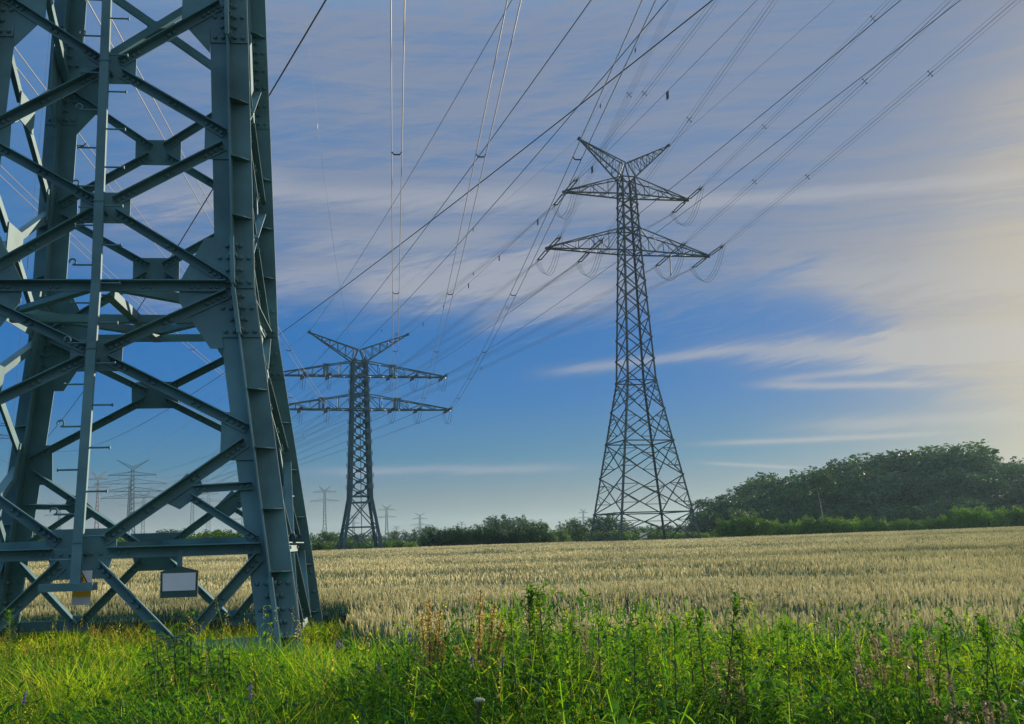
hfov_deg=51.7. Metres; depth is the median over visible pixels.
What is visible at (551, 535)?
hedge bush
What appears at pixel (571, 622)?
mugwort plant
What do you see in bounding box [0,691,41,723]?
vetch plant
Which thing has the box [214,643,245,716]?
nettle plant
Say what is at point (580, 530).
round bush
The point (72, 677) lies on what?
verge grass
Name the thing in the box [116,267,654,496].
conductor bundle
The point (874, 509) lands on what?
shrub
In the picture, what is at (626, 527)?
broadleaf tree
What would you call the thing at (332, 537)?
broadleaf tree
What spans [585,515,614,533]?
broadleaf tree
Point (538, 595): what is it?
mugwort plant
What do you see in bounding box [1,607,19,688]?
mugwort plant
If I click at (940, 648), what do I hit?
mugwort plant
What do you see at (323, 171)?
overhead wire
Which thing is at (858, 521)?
hedge bush
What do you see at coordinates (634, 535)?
hedge bush
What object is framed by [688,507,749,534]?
shrub
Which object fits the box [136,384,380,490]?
conductor bundle
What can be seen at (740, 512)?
shrub
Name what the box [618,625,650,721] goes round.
sow thistle
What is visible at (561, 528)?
broadleaf tree
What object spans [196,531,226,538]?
hedge bush
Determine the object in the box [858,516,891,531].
hedge bush
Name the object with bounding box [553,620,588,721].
sow thistle
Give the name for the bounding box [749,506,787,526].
shrub
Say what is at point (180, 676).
nettle plant
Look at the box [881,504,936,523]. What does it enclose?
shrub
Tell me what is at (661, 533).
hedge bush
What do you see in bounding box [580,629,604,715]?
plant
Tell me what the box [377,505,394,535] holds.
distant pylon
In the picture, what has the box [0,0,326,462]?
overhead wire
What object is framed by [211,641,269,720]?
nettle plant
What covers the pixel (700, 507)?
broadleaf tree
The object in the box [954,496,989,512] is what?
shrub
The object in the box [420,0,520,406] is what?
conductor bundle
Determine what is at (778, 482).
broadleaf tree
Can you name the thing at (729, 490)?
broadleaf tree
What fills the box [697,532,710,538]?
hedge bush
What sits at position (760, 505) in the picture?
broadleaf tree
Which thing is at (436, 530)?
broadleaf tree
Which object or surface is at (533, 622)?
mugwort plant
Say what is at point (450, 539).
hedge bush
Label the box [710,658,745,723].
dry grass stalk
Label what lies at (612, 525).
broadleaf tree
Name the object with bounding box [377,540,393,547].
hedge bush
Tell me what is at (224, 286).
lattice pylon
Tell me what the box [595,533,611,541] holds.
hedge bush
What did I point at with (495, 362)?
conductor bundle
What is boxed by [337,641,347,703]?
vetch plant
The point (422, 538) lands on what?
hedge bush
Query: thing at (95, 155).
conductor bundle
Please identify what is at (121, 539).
hedge bush
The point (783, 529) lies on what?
hedge bush
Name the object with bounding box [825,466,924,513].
broadleaf tree
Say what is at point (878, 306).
sky
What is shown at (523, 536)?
hedge bush
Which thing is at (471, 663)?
vetch plant
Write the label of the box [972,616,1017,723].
sow thistle
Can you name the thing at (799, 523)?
hedge bush
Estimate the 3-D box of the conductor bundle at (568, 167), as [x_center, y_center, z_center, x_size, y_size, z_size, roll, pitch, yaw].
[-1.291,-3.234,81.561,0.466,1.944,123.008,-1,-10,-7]
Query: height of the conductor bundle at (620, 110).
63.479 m
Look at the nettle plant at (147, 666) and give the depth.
9.21 m
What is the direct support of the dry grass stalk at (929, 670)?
on the ground at (1022, 506)
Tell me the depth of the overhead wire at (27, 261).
62.80 m
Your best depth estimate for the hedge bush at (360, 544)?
165.56 m
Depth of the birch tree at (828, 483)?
204.46 m
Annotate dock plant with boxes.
[414,598,447,721]
[452,591,507,708]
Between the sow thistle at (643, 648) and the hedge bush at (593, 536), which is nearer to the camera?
the sow thistle at (643, 648)
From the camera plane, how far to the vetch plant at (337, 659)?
8.84 m
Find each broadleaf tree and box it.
[164,528,189,537]
[310,533,327,546]
[315,530,339,548]
[336,533,353,547]
[349,532,366,548]
[362,532,383,542]
[388,530,408,541]
[399,532,418,543]
[411,527,434,544]
[425,524,446,532]
[470,519,498,529]
[482,515,515,531]
[498,514,529,530]
[514,517,541,529]
[529,521,550,533]
[553,521,575,538]
[562,517,589,541]
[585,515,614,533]
[595,512,630,534]
[615,521,634,533]
[629,526,640,534]
[637,526,649,532]
[660,524,673,531]
[672,527,682,533]
[686,496,726,517]
[703,501,729,514]
[705,494,734,510]
[711,499,755,514]
[720,488,756,500]
[727,475,789,509]
[729,492,774,513]
[735,472,788,504]
[757,475,803,505]
[780,473,808,494]
[786,461,860,511]
[789,478,829,515]
[794,480,851,517]
[804,471,876,514]
[806,460,878,510]
[825,452,889,469]
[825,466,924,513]
[845,451,918,505]
[866,450,943,503]
[875,449,972,498]
[902,439,1007,498]
[912,448,977,476]
[928,449,1003,477]
[958,470,1013,510]
[963,448,1001,477]
[974,462,1023,485]
[975,477,1016,505]
[977,463,1023,494]
[1005,461,1023,484]
[1005,479,1023,504]
[1006,456,1023,465]
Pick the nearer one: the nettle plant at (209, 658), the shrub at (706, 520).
the nettle plant at (209, 658)
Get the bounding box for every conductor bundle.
[0,165,225,377]
[14,47,301,406]
[87,0,328,406]
[104,269,691,496]
[115,414,441,505]
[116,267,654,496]
[130,383,434,490]
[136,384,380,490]
[139,214,671,476]
[140,382,407,490]
[164,206,553,477]
[205,415,409,493]
[216,264,577,481]
[219,262,537,482]
[390,0,404,406]
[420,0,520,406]
[451,0,655,407]
[560,0,677,235]
[579,0,718,176]
[603,0,777,236]
[687,0,956,240]
[702,0,890,187]
[724,1,1018,244]
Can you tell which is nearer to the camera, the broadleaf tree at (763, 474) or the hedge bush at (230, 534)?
the hedge bush at (230, 534)
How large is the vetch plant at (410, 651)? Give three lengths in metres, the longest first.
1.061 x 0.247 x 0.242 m
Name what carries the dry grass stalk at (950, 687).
on the ground at (1022, 506)
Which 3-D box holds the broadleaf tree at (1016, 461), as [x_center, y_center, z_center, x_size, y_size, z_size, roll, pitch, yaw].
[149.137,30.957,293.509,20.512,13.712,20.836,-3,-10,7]
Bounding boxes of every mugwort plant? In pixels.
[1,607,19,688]
[498,604,523,709]
[516,581,550,719]
[525,608,552,710]
[526,585,562,723]
[561,610,588,716]
[634,619,671,723]
[678,608,707,722]
[689,605,726,722]
[705,588,747,723]
[729,628,762,723]
[772,614,806,723]
[924,626,952,723]
[968,612,1002,722]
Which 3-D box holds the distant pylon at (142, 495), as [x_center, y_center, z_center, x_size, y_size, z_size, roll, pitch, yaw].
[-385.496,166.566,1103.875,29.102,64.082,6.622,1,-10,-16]
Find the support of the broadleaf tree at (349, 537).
on the ground at (1022, 506)
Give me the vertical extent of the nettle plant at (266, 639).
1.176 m
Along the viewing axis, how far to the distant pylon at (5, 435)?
321.86 m
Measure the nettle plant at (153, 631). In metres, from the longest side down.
1.180 x 0.665 x 0.604 m
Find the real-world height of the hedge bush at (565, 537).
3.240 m
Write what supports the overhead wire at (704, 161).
attached to the lattice pylon at (353, 396)
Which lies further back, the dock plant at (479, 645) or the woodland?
the woodland
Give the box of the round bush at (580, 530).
[570,527,589,541]
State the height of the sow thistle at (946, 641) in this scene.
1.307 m
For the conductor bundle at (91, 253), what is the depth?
56.29 m
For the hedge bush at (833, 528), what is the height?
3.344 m
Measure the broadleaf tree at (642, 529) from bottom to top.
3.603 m
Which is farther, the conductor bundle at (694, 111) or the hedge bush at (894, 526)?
the hedge bush at (894, 526)
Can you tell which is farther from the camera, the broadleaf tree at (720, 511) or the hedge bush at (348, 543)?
the broadleaf tree at (720, 511)
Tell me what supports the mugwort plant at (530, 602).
on the ground at (1022, 506)
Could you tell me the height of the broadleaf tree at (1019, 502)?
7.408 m
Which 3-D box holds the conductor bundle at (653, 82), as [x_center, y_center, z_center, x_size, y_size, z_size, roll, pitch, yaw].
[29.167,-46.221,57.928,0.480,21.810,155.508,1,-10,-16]
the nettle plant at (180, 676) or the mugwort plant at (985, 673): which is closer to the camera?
the mugwort plant at (985, 673)
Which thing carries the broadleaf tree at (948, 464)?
on the ground at (1022, 506)
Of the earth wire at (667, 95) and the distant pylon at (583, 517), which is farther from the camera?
the distant pylon at (583, 517)
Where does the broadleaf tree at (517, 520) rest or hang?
on the ground at (1022, 506)
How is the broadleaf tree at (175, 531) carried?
on the ground at (1022, 506)
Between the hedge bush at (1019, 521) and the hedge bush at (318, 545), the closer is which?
the hedge bush at (1019, 521)
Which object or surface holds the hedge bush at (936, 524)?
on the ground at (1022, 506)
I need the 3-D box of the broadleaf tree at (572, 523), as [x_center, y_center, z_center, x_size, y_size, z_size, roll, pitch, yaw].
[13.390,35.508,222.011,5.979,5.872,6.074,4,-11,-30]
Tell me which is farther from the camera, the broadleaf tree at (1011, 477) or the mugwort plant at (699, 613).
the broadleaf tree at (1011, 477)
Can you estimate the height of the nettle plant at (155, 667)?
1.086 m
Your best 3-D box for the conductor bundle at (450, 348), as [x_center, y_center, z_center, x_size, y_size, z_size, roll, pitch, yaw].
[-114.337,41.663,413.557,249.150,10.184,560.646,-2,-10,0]
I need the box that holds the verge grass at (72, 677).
[0,576,1023,723]
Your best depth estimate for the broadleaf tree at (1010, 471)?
272.40 m
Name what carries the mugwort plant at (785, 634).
on the ground at (1022, 506)
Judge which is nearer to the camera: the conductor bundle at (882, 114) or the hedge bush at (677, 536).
the conductor bundle at (882, 114)
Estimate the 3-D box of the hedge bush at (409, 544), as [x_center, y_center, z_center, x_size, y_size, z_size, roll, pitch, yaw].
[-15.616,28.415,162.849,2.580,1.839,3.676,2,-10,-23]
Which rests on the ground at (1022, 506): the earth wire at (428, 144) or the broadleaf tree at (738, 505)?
the broadleaf tree at (738, 505)
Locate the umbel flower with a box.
[474,697,484,723]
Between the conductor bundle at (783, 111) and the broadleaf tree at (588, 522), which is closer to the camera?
the conductor bundle at (783, 111)
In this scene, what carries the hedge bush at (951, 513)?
on the ground at (1022, 506)
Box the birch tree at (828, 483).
[805,467,837,518]
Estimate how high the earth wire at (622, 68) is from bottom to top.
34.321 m
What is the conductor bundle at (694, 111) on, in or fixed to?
attached to the lattice pylon at (622, 180)
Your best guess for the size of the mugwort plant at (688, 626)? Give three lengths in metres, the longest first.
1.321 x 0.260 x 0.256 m
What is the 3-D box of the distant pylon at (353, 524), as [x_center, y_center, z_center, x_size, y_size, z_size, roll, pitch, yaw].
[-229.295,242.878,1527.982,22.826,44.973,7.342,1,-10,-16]
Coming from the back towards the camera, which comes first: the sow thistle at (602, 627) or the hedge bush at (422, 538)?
the hedge bush at (422, 538)
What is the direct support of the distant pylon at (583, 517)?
on the ground at (1022, 506)
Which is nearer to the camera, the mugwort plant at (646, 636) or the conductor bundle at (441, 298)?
the mugwort plant at (646, 636)
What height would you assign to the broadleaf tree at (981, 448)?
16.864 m
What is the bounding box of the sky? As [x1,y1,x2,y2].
[0,0,1023,542]
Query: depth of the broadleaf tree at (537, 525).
234.95 m
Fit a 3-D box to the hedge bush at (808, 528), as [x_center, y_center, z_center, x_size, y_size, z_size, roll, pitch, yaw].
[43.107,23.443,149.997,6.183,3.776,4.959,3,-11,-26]
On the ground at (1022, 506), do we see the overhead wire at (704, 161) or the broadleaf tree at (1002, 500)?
the broadleaf tree at (1002, 500)
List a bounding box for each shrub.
[686,512,723,535]
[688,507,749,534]
[729,506,760,535]
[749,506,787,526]
[767,505,800,529]
[782,504,823,523]
[818,509,845,527]
[834,503,875,522]
[852,511,882,524]
[870,502,909,526]
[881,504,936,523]
[919,507,950,521]
[925,496,967,514]
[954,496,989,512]
[989,503,1022,511]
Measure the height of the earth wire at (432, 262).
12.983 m
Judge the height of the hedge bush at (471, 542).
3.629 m
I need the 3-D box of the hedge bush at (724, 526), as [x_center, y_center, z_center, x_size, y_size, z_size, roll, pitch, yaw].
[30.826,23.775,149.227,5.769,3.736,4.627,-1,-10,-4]
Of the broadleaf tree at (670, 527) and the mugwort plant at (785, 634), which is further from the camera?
the broadleaf tree at (670, 527)
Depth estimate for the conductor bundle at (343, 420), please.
188.83 m
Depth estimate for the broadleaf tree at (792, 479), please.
291.55 m
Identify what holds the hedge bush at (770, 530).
on the ground at (1022, 506)
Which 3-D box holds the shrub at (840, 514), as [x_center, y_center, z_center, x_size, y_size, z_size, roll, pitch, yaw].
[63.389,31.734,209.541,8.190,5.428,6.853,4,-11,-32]
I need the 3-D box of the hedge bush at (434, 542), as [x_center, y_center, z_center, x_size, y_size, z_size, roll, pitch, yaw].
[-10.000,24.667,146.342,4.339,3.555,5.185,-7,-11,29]
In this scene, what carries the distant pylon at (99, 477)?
on the ground at (1022, 506)
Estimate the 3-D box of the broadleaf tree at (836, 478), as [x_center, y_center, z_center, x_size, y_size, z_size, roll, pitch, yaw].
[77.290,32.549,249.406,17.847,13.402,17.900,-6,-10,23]
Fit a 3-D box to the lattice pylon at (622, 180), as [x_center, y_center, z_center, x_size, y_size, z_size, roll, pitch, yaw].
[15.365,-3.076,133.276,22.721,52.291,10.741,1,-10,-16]
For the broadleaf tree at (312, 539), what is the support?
on the ground at (1022, 506)
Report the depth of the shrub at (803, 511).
209.60 m
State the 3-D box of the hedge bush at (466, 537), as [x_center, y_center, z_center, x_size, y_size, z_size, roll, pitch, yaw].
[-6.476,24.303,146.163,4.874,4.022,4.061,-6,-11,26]
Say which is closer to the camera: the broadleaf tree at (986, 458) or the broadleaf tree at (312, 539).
the broadleaf tree at (312, 539)
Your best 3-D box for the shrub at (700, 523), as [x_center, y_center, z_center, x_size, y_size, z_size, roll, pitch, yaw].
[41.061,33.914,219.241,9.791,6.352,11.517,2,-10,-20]
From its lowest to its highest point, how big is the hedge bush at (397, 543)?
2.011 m
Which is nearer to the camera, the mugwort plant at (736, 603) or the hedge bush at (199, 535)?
the mugwort plant at (736, 603)
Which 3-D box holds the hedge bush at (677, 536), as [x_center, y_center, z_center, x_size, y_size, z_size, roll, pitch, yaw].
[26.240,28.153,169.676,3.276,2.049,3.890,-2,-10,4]
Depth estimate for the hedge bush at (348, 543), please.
165.55 m
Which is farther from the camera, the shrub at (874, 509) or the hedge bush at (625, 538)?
the shrub at (874, 509)
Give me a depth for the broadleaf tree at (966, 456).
280.07 m
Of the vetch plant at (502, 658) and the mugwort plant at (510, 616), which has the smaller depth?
the vetch plant at (502, 658)
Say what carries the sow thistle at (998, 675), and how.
on the ground at (1022, 506)
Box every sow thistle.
[500,621,536,723]
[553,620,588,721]
[584,613,619,721]
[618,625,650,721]
[629,633,658,721]
[657,614,696,723]
[896,624,937,723]
[933,624,971,723]
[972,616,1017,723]
[977,624,1022,715]
[1006,615,1023,719]
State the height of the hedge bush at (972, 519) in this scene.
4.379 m
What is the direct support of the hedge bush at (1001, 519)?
on the ground at (1022, 506)
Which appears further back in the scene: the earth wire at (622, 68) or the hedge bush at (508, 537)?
the hedge bush at (508, 537)
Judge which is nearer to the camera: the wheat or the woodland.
the wheat
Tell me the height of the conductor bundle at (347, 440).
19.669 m
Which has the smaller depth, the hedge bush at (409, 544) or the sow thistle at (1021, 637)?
the sow thistle at (1021, 637)
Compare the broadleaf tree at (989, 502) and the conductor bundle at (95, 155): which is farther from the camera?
the broadleaf tree at (989, 502)
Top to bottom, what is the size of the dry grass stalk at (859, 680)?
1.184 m
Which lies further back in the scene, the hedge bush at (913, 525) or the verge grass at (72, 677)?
the hedge bush at (913, 525)
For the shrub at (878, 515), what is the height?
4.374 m
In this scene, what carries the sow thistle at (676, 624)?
on the ground at (1022, 506)
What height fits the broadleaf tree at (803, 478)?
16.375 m
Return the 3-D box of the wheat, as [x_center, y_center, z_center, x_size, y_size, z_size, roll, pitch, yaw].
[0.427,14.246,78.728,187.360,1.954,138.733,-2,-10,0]
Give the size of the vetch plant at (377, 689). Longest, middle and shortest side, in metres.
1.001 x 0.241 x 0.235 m
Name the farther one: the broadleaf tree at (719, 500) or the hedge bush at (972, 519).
the broadleaf tree at (719, 500)
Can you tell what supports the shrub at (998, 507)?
on the ground at (1022, 506)
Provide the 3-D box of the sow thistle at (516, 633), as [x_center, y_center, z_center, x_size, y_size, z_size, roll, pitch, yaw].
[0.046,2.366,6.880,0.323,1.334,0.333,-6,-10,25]
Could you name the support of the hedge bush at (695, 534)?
on the ground at (1022, 506)
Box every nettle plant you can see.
[135,634,207,705]
[138,611,188,706]
[141,620,206,699]
[159,628,202,711]
[172,622,240,722]
[176,611,215,709]
[197,630,231,715]
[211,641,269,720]
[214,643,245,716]
[243,605,273,686]
[379,653,429,723]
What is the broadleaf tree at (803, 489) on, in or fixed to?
on the ground at (1022, 506)
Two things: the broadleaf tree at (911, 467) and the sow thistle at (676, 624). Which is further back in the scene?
the broadleaf tree at (911, 467)
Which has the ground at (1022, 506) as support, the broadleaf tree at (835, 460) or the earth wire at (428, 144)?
the broadleaf tree at (835, 460)
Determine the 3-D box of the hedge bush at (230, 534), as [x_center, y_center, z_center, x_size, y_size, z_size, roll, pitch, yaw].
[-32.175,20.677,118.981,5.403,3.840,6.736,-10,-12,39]
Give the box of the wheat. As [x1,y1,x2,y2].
[17,526,1023,667]
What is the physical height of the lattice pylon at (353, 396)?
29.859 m
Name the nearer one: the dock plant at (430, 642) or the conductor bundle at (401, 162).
the dock plant at (430, 642)
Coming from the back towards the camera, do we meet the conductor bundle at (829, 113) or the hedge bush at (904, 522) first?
the hedge bush at (904, 522)
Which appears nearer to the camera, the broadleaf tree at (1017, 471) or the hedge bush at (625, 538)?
the hedge bush at (625, 538)
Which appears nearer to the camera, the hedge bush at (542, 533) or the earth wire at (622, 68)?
the earth wire at (622, 68)
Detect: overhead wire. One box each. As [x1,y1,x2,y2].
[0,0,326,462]
[7,33,49,473]
[57,0,712,451]
[303,0,362,373]
[312,0,590,365]
[332,0,667,371]
[418,0,900,373]
[448,0,960,373]
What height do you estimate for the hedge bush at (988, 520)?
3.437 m
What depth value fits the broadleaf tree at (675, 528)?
262.60 m
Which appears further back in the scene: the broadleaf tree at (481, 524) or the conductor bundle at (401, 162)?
the broadleaf tree at (481, 524)
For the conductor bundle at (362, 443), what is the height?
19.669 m
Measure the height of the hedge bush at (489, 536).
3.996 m
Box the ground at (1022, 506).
[311,495,1023,548]
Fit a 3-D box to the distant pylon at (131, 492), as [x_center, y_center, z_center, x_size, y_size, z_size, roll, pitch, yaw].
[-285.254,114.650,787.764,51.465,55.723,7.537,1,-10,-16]
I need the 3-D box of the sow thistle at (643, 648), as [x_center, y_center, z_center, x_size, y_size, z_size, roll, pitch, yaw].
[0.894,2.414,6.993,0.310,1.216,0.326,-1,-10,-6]
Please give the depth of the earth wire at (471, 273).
190.29 m
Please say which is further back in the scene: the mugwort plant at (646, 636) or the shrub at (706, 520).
the shrub at (706, 520)
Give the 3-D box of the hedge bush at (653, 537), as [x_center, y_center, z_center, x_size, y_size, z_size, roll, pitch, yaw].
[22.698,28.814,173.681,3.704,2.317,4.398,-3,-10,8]
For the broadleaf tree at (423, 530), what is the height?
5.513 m
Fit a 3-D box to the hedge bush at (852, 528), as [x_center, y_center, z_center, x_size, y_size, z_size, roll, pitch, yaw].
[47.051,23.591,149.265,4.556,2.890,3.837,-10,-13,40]
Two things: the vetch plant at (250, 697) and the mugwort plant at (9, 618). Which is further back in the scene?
the mugwort plant at (9, 618)
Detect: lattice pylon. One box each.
[0,0,323,657]
[284,330,452,549]
[535,136,725,541]
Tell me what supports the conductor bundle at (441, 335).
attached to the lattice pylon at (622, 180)
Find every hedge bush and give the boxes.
[112,537,127,558]
[180,529,220,538]
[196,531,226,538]
[201,530,246,554]
[312,540,335,550]
[329,539,357,549]
[353,540,373,548]
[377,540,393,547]
[389,540,407,547]
[402,541,417,547]
[415,532,434,546]
[422,528,450,547]
[439,526,464,545]
[451,524,478,544]
[464,526,486,544]
[472,524,502,544]
[492,525,516,543]
[504,527,521,543]
[512,525,536,543]
[522,523,550,542]
[539,531,559,542]
[549,529,571,542]
[582,530,600,541]
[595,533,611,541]
[606,529,631,540]
[622,530,641,540]
[639,531,660,540]
[654,530,670,539]
[666,531,684,538]
[684,531,698,538]
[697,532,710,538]
[710,518,748,537]
[726,512,760,536]
[749,518,769,535]
[759,518,781,535]
[773,522,799,534]
[788,519,811,534]
[797,514,835,534]
[813,517,849,533]
[836,518,859,532]
[851,515,870,529]
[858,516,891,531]
[884,519,904,530]
[899,518,910,530]
[905,520,928,530]
[921,515,946,529]
[937,514,955,528]
[946,505,998,528]
[947,507,969,527]
[975,512,995,527]
[984,509,1011,526]
[994,505,1023,526]
[1011,509,1023,526]
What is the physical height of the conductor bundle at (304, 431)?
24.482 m
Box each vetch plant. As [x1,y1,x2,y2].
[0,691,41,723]
[233,684,271,723]
[331,640,351,704]
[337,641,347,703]
[360,662,393,723]
[400,631,424,689]
[457,654,495,721]
[481,654,514,722]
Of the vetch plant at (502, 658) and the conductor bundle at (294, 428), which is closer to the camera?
the vetch plant at (502, 658)
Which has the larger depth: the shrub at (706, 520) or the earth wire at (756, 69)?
the shrub at (706, 520)
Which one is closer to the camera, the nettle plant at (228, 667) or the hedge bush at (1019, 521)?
the nettle plant at (228, 667)
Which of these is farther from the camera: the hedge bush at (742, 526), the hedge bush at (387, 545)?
the hedge bush at (387, 545)
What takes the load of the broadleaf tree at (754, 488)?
on the ground at (1022, 506)
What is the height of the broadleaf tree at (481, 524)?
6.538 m
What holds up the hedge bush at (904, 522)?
on the ground at (1022, 506)
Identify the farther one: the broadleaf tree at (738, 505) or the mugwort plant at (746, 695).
the broadleaf tree at (738, 505)
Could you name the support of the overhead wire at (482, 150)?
attached to the lattice pylon at (353, 396)
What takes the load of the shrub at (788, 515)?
on the ground at (1022, 506)
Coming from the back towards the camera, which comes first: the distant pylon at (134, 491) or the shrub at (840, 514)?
the distant pylon at (134, 491)
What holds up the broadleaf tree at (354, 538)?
on the ground at (1022, 506)
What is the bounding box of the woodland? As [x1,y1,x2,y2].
[310,524,686,546]
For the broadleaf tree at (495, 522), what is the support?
on the ground at (1022, 506)
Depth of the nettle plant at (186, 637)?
9.15 m
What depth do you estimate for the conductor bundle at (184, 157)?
41.00 m
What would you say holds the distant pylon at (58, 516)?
on the ground at (1022, 506)
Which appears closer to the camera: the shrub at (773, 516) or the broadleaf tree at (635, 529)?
the shrub at (773, 516)
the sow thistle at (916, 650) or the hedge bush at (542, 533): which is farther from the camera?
the hedge bush at (542, 533)
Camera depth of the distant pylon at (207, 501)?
1032.72 m
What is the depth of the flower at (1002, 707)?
5.73 m
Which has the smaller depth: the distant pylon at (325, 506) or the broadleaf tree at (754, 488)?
the broadleaf tree at (754, 488)
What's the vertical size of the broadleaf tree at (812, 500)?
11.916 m
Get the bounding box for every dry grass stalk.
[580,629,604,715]
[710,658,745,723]
[850,634,884,722]
[868,631,909,721]
[906,637,954,719]
[925,674,973,723]
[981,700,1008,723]
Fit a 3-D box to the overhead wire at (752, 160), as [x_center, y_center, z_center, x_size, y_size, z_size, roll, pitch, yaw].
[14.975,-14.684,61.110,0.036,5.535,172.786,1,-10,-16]
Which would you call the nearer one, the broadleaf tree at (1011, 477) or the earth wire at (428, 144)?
the earth wire at (428, 144)
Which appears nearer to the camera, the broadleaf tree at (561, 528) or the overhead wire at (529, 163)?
the overhead wire at (529, 163)
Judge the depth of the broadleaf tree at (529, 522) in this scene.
242.23 m
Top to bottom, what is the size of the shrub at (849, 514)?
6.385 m
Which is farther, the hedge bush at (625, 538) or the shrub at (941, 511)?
the shrub at (941, 511)
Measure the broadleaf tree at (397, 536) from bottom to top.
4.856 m
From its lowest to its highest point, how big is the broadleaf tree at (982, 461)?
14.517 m
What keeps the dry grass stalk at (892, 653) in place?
on the ground at (1022, 506)
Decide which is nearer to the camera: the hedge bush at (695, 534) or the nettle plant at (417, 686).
the nettle plant at (417, 686)
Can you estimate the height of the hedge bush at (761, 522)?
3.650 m
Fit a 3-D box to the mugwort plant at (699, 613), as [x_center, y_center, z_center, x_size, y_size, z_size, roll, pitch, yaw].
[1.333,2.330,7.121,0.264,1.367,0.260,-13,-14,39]
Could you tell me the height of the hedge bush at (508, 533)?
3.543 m
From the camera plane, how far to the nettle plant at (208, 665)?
8.92 m
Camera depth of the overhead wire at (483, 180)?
48.51 m
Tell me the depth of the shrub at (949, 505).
215.13 m
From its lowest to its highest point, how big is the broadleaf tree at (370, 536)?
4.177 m
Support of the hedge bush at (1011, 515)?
on the ground at (1022, 506)
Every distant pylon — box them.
[0,423,14,438]
[44,502,65,529]
[88,471,109,528]
[94,478,165,533]
[108,460,160,533]
[132,492,146,532]
[203,492,219,532]
[313,486,338,538]
[350,515,357,534]
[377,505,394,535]
[413,513,428,534]
[578,509,588,526]
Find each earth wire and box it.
[130,153,656,457]
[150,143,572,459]
[310,0,511,329]
[410,0,756,332]
[581,2,663,133]
[672,3,830,142]
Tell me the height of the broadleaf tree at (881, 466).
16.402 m
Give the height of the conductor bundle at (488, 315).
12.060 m
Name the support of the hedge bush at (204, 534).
on the ground at (1022, 506)
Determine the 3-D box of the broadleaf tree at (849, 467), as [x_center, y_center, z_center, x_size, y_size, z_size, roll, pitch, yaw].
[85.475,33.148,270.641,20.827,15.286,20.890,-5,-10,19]
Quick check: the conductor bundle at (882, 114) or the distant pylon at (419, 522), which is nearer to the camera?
the conductor bundle at (882, 114)
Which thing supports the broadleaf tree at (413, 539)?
on the ground at (1022, 506)

